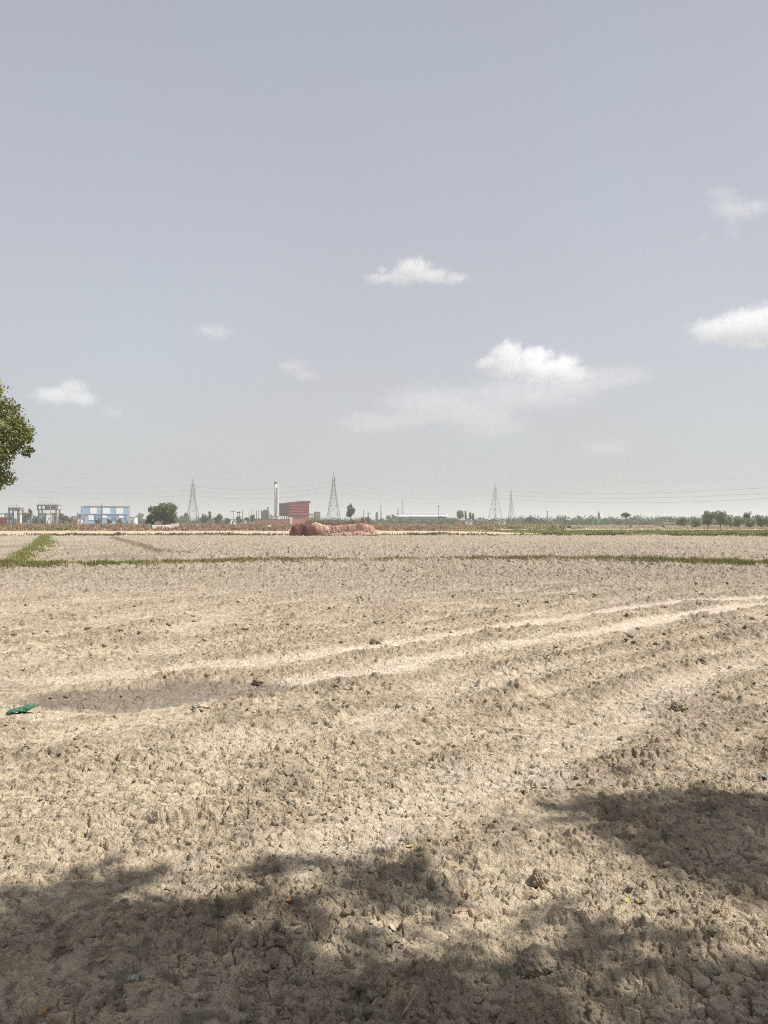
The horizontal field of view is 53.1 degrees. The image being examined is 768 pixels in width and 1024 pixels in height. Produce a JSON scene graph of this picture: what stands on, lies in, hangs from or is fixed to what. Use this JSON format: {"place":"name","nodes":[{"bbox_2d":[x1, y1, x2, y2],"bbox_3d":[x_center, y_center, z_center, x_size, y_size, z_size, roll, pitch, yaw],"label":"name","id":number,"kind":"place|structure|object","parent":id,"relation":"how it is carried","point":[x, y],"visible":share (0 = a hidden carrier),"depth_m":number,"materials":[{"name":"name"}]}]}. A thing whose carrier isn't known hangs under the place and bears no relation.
{"place":"outdoors","nodes":[
{"label":"outdoors","id":0,"kind":"place"},
{"bbox_2d":[4,513,11,524],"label":"teal shed","id":1,"kind":"structure","parent":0,"point":[5,514],"depth_m":335.05,"materials":[{"name":"concrete"}]},
{"bbox_2d":[8,504,23,524],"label":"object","id":2,"kind":"structure","parent":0,"point":[14,509],"depth_m":329.99,"materials":[{"name":"concrete"}]},
{"bbox_2d":[0,534,62,561],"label":"spur grass","id":3,"kind":"structure","parent":0,"point":[26,553],"depth_m":38.22,"materials":[{"name":"green plant"}]},
{"bbox_2d":[39,513,46,524],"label":"slate blue house","id":4,"kind":"structure","parent":0,"point":[42,515],"depth_m":344.98,"materials":[{"name":"paint"}]},
{"bbox_2d":[46,514,49,523],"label":"bright white house","id":5,"kind":"structure","parent":0,"point":[47,518],"depth_m":342.88,"materials":[{"name":"paint"}]},
{"bbox_2d":[37,501,61,524],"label":"unfinished building","id":6,"kind":"structure","parent":0,"point":[53,507],"depth_m":350.00,"materials":[{"name":"concrete"}]},
{"bbox_2d":[81,505,130,523],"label":"blue building","id":7,"kind":"structure","parent":0,"point":[93,513],"depth_m":449.71,"materials":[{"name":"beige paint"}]},
{"bbox_2d":[262,510,269,518],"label":"plant tower","id":8,"kind":"structure","parent":0,"point":[264,513],"depth_m":507.73,"materials":[{"name":"concrete"}]},
{"bbox_2d":[269,514,279,518],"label":"building","id":9,"kind":"structure","parent":0,"point":[270,515],"depth_m":490.99,"materials":[{"name":"white paint"}]},
{"bbox_2d":[314,512,319,519],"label":"grey plant house","id":10,"kind":"structure","parent":0,"point":[317,514],"depth_m":559.89,"materials":[{"name":"concrete"}]},
{"bbox_2d":[0,522,767,1023],"bbox_3d":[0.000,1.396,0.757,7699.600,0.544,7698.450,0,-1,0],"label":"ground","id":11,"kind":"structure","parent":0,"point":[118,850],"depth_m":4.66,"materials":[{"name":"soil"}]},
{"bbox_2d":[0,517,7,525],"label":"brick boundary wall","id":12,"kind":"structure","parent":11,"relation":"on","point":[3,520],"depth_m":239.83,"materials":[{"name":"red brick"}]},
{"bbox_2d":[0,378,36,490],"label":"leafy tree","id":13,"kind":"object","parent":11,"relation":"on","point":[22,436],"visible":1,"depth_m":26.78,"materials":[{"name":"green plant"}]},
{"bbox_2d":[7,704,36,713],"bbox_3d":[-2.951,1.601,6.260,0.224,0.051,0.143,-3,0,-14],"label":"wrapper","id":14,"kind":"object","parent":11,"relation":"on","point":[25,708],"visible":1,"depth_m":6.22,"materials":[{"name":"green plastic"}]},
{"bbox_2d":[22,512,31,523],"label":"bush","id":15,"kind":"object","parent":11,"relation":"on","point":[25,518],"visible":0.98,"depth_m":330.10,"materials":[{"name":"green plant"}]},
{"bbox_2d":[24,513,32,523],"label":"teal tank house","id":16,"kind":"structure","parent":11,"relation":"on","point":[28,521],"depth_m":380.16,"materials":[{"name":"concrete"}]},
{"bbox_2d":[32,516,38,524],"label":"bush","id":17,"kind":"object","parent":11,"relation":"on","point":[35,519],"visible":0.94,"depth_m":334.27,"materials":[{"name":"green plant"}]},
{"bbox_2d":[38,1004,46,1014],"bbox_3d":[-1.074,1.570,2.419,0.017,0.007,0.044,8,12,8],"label":"dry leaf","id":18,"kind":"object","parent":11,"relation":"on","point":[43,1009],"visible":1,"depth_m":2.42,"materials":[{"name":"brown plant"}]},
{"bbox_2d":[51,513,57,523],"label":"pale teal house","id":19,"kind":"structure","parent":11,"relation":"on","point":[52,517],"depth_m":349.85,"materials":[{"name":"concrete"}]},
{"bbox_2d":[58,513,68,523],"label":"tree","id":20,"kind":"object","parent":11,"relation":"on","point":[62,517],"visible":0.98,"depth_m":329.51,"materials":[{"name":"green plant"}]},
{"bbox_2d":[95,956,107,960],"bbox_3d":[-0.980,1.552,2.666,0.044,0.007,0.017,-12,9,-11],"label":"dry leaf","id":21,"kind":"object","parent":11,"relation":"on","point":[101,959],"visible":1,"depth_m":2.67,"materials":[{"name":"brown plant"}]},
{"bbox_2d":[127,974,137,979],"bbox_3d":[-0.847,1.568,2.591,0.034,0.011,0.024,10,1,-22],"label":"plastic scrap","id":22,"kind":"object","parent":11,"relation":"on","point":[132,977],"visible":1,"depth_m":2.59,"materials":[{"name":"grey plastic"}]},
{"bbox_2d":[128,517,137,523],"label":"white annex","id":23,"kind":"object","parent":11,"relation":"on","point":[132,520],"visible":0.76,"depth_m":451.56,"materials":[{"name":"paint"}]},
{"bbox_2d":[145,515,154,526],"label":"side tree","id":24,"kind":"object","parent":11,"relation":"on","point":[148,521],"visible":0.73,"depth_m":186.53,"materials":[{"name":"green plant"}]},
{"bbox_2d":[111,536,190,553],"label":"ridge grass","id":25,"kind":"structure","parent":11,"relation":"on","point":[139,542],"depth_m":47.58,"materials":[{"name":"green plant"}]},
{"bbox_2d":[147,523,177,527],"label":"white low wall","id":26,"kind":"structure","parent":11,"relation":"on","point":[169,526],"depth_m":177.70,"materials":[{"name":"paint"}]},
{"bbox_2d":[147,502,179,524],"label":"round tree","id":27,"kind":"object","parent":11,"relation":"on","point":[164,512],"visible":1,"depth_m":184.72,"materials":[{"name":"green plant"}]},
{"bbox_2d":[180,512,190,521],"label":"tree","id":28,"kind":"object","parent":11,"relation":"on","point":[186,515],"visible":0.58,"depth_m":479.63,"materials":[{"name":"green plant"}]},
{"bbox_2d":[187,479,198,519],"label":"pylon","id":29,"kind":"object","parent":11,"relation":"on","point":[191,495],"visible":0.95,"depth_m":700.23,"materials":[{"name":"metal"}]},
{"bbox_2d":[191,702,209,711],"bbox_3d":[-1.505,1.619,6.343,0.146,0.096,0.145,1,-1,-37],"label":"soil clod","id":30,"kind":"object","parent":11,"relation":"on","point":[203,706],"visible":0.83,"depth_m":6.30,"materials":[{"name":"soil"}]},
{"bbox_2d":[199,514,208,523],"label":"tree","id":31,"kind":"object","parent":11,"relation":"on","point":[203,518],"visible":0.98,"depth_m":329.71,"materials":[{"name":"green plant"}]},
{"bbox_2d":[214,514,222,523],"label":"tree","id":32,"kind":"object","parent":11,"relation":"on","point":[218,519],"visible":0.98,"depth_m":339.39,"materials":[{"name":"green plant"}]},
{"bbox_2d":[14,515,449,524],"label":"hedge","id":33,"kind":"object","parent":11,"relation":"on","point":[380,521],"visible":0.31,"depth_m":435.53,"materials":[{"name":"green plant"}]},
{"bbox_2d":[253,677,264,685],"bbox_3d":[-1.213,1.639,7.419,0.121,0.092,0.124,1,-1,-36],"label":"soil clod","id":34,"kind":"object","parent":11,"relation":"on","point":[258,681],"visible":1,"depth_m":7.38,"materials":[{"name":"soil"}]},
{"bbox_2d":[254,519,289,525],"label":"reddish wall","id":35,"kind":"structure","parent":11,"relation":"on","point":[273,521],"depth_m":299.83,"materials":[{"name":"red brick"}]},
{"bbox_2d":[274,482,278,515],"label":"chimney","id":36,"kind":"object","parent":11,"relation":"on","point":[276,495],"visible":0.93,"depth_m":497.52,"materials":[{"name":"concrete"}]},
{"bbox_2d":[263,931,291,950],"bbox_3d":[-0.384,1.558,2.787,0.127,0.026,0.011,1,-1,-41],"label":"twig","id":37,"kind":"object","parent":11,"relation":"on","point":[271,946],"visible":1,"depth_m":2.77,"materials":[{"name":"brown wood"}]},
{"bbox_2d":[278,501,309,523],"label":"factory","id":38,"kind":"structure","parent":11,"relation":"on","point":[296,512],"depth_m":503.63,"materials":[{"name":"red paint"}]},
{"bbox_2d":[289,518,377,535],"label":"brick pile","id":39,"kind":"object","parent":11,"relation":"on","point":[362,528],"visible":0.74,"depth_m":78.99,"materials":[{"name":"red brick"}]},
{"bbox_2d":[327,472,340,518],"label":"pylon","id":40,"kind":"object","parent":11,"relation":"on","point":[335,495],"visible":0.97,"depth_m":659.14,"materials":[{"name":"metal"}]},
{"bbox_2d":[291,534,377,535],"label":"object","id":41,"kind":"structure","parent":11,"relation":"on","point":[333,535],"depth_m":77.96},
{"bbox_2d":[302,515,368,525],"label":"dry reeds","id":42,"kind":"object","parent":11,"relation":"on","point":[334,523],"visible":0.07,"depth_m":83.79,"materials":[{"name":"beige plant"}]},
{"bbox_2d":[346,505,355,519],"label":"round tree","id":43,"kind":"object","parent":11,"relation":"on","point":[350,511],"visible":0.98,"depth_m":299.90,"materials":[{"name":"green plant"}]},
{"bbox_2d":[354,960,392,1002],"bbox_3d":[-0.032,1.544,2.522,0.129,0.123,0.128,0,-1,0],"label":"soil clod","id":44,"kind":"object","parent":11,"relation":"on","point":[374,980],"visible":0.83,"depth_m":2.49,"materials":[{"name":"soil"}]},
{"bbox_2d":[370,638,380,644],"bbox_3d":[-0.110,1.667,9.832,0.152,0.096,0.152,0,-1,0],"label":"soil clod","id":45,"kind":"object","parent":11,"relation":"on","point":[376,641],"visible":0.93,"depth_m":9.79,"materials":[{"name":"soil"}]},
{"bbox_2d":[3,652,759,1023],"bbox_3d":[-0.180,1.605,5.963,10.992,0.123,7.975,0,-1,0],"label":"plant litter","id":46,"kind":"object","parent":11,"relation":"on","point":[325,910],"visible":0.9,"depth_m":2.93,"materials":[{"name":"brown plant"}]},
{"bbox_2d":[0,531,767,535],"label":"bank grass","id":47,"kind":"structure","parent":11,"relation":"on","point":[411,533],"depth_m":80.14,"materials":[{"name":"green plant"}]},
{"bbox_2d":[0,521,767,530],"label":"dry scrub","id":48,"kind":"object","parent":11,"relation":"on","point":[59,526],"visible":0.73,"depth_m":164.60,"materials":[{"name":"brown plant"}]},
{"bbox_2d":[390,923,395,931],"bbox_3d":[0.035,1.583,2.926,0.018,0.008,0.048,9,8,-26],"label":"dry leaf","id":49,"kind":"object","parent":11,"relation":"on","point":[392,926],"visible":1,"depth_m":2.93,"materials":[{"name":"beige plant"}]},
{"bbox_2d":[401,986,421,1015],"bbox_3d":[0.085,1.536,2.415,0.012,0.036,0.115,0,-1,32],"label":"twig","id":50,"kind":"object","parent":11,"relation":"on","point":[407,1006],"visible":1,"depth_m":2.41,"materials":[{"name":"wood"}]},
{"bbox_2d":[394,514,447,523],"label":"long shed","id":51,"kind":"structure","parent":11,"relation":"on","point":[414,516],"depth_m":560.53,"materials":[{"name":"metal"}]},
{"bbox_2d":[456,510,463,519],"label":"tree","id":52,"kind":"object","parent":11,"relation":"on","point":[459,513],"visible":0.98,"depth_m":419.86,"materials":[{"name":"green plant"}]},
{"bbox_2d":[472,520,484,524],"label":"pink roof house","id":53,"kind":"structure","parent":11,"relation":"on","point":[476,521],"depth_m":330.00,"materials":[{"name":"concrete"}]},
{"bbox_2d":[488,484,501,519],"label":"pylon","id":54,"kind":"object","parent":11,"relation":"on","point":[494,509],"visible":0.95,"depth_m":789.92,"materials":[{"name":"metal"}]},
{"bbox_2d":[495,498,765,502],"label":"power cable","id":55,"kind":"object","parent":54,"relation":"attached to","point":[649,502],"visible":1,"depth_m":664.21,"materials":[{"name":"metal"}]},
{"bbox_2d":[495,487,767,493],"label":"power cable","id":56,"kind":"object","parent":54,"relation":"attached to","point":[614,493],"visible":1,"depth_m":697.56,"materials":[{"name":"metal"}]},
{"bbox_2d":[509,488,756,493],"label":"power cable","id":57,"kind":"object","parent":54,"relation":"hanging from","point":[637,493],"visible":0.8,"depth_m":682.62,"materials":[{"name":"metal"}]},
{"bbox_2d":[493,520,505,524],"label":"white gable hut","id":58,"kind":"object","parent":11,"relation":"on","point":[500,522],"visible":0.73,"depth_m":330.17,"materials":[{"name":"beige paint"}]},
{"bbox_2d":[508,490,514,519],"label":"pylon","id":59,"kind":"object","parent":11,"relation":"on","point":[510,506],"visible":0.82,"depth_m":959.35,"materials":[{"name":"metal"}]},
{"bbox_2d":[525,517,533,523],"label":"tree","id":60,"kind":"object","parent":11,"relation":"on","point":[529,519],"visible":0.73,"depth_m":379.42,"materials":[{"name":"green plant"}]},
{"bbox_2d":[517,943,556,977],"bbox_3d":[0.527,1.560,2.661,0.138,0.103,0.137,0,-1,0],"label":"soil clod","id":61,"kind":"object","parent":11,"relation":"on","point":[535,960],"visible":0.96,"depth_m":2.62,"materials":[{"name":"soil"}]},
{"bbox_2d":[529,868,549,889],"bbox_3d":[0.673,1.595,3.317,0.088,0.115,0.087,0,-1,0],"label":"soil clod","id":62,"kind":"object","parent":11,"relation":"on","point":[539,879],"visible":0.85,"depth_m":3.29,"materials":[{"name":"soil"}]},
{"bbox_2d":[442,514,766,524],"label":"wood","id":63,"kind":"object","parent":11,"relation":"on","point":[634,520],"visible":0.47,"depth_m":343.07,"materials":[{"name":"green plant"}]},
{"bbox_2d":[449,529,767,536],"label":"green crop","id":64,"kind":"object","parent":11,"relation":"on","point":[754,532],"visible":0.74,"depth_m":113.18,"materials":[{"name":"green plant"}]},
{"bbox_2d":[620,512,630,525],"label":"tree","id":65,"kind":"object","parent":11,"relation":"on","point":[625,514],"visible":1,"depth_m":239.81,"materials":[{"name":"green plant"}]},
{"bbox_2d":[654,520,674,525],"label":"pale long house","id":66,"kind":"structure","parent":11,"relation":"on","point":[664,524],"depth_m":250.14,"materials":[{"name":"concrete"}]},
{"bbox_2d":[572,524,767,529],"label":"straw stubble","id":67,"kind":"object","parent":11,"relation":"on","point":[633,527],"visible":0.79,"depth_m":178.91,"materials":[{"name":"beige plant"}]},
{"bbox_2d":[670,700,688,711],"bbox_3d":[2.394,1.583,6.235,0.141,0.095,0.136,0,-1,-29],"label":"soil clod","id":68,"kind":"object","parent":11,"relation":"on","point":[678,705],"visible":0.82,"depth_m":6.20,"materials":[{"name":"soil"}]},
{"bbox_2d":[676,518,688,525],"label":"tree","id":69,"kind":"object","parent":11,"relation":"on","point":[682,522],"visible":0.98,"depth_m":219.33,"materials":[{"name":"green plant"}]},
{"bbox_2d":[690,519,701,526],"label":"tree","id":70,"kind":"object","parent":11,"relation":"on","point":[695,523],"visible":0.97,"depth_m":179.51,"materials":[{"name":"green plant"}]},
{"bbox_2d":[701,510,715,527],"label":"tree","id":71,"kind":"object","parent":11,"relation":"on","point":[708,517],"visible":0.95,"depth_m":167.71,"materials":[{"name":"green plant"}]},
{"bbox_2d":[714,510,729,527],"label":"tree","id":72,"kind":"object","parent":11,"relation":"on","point":[722,516],"visible":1,"depth_m":164.38,"materials":[{"name":"green plant"}]},
{"bbox_2d":[724,515,733,528],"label":"tree","id":73,"kind":"object","parent":11,"relation":"on","point":[731,521],"visible":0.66,"depth_m":171.71,"materials":[{"name":"green plant"}]},
{"bbox_2d":[732,516,747,527],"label":"tree","id":74,"kind":"object","parent":11,"relation":"on","point":[739,521],"visible":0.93,"depth_m":174.22,"materials":[{"name":"green plant"}]},
{"bbox_2d":[743,511,750,518],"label":"tree","id":75,"kind":"object","parent":11,"relation":"on","point":[746,515],"visible":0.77,"depth_m":184.78,"materials":[{"name":"green plant"}]},
{"bbox_2d":[744,518,757,527],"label":"tree","id":76,"kind":"object","parent":11,"relation":"on","point":[751,523],"visible":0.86,"depth_m":177.65,"materials":[{"name":"green plant"}]},
{"bbox_2d":[755,515,767,526],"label":"tree","id":77,"kind":"object","parent":11,"relation":"on","point":[762,520],"visible":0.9,"depth_m":189.26,"materials":[{"name":"green plant"}]},
{"bbox_2d":[0,553,767,569],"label":"bank grass","id":78,"kind":"structure","parent":0,"point":[633,557],"depth_m":27.11,"materials":[{"name":"green plant"}]},
{"bbox_2d":[0,0,767,520],"label":"sky","id":79,"kind":"structure","parent":0,"point":[449,246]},
{"bbox_2d":[455,520,463,524],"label":"pale low house","id":80,"kind":"structure","parent":0,"point":[459,522],"depth_m":300.24,"materials":[{"name":"concrete"}]}
]}

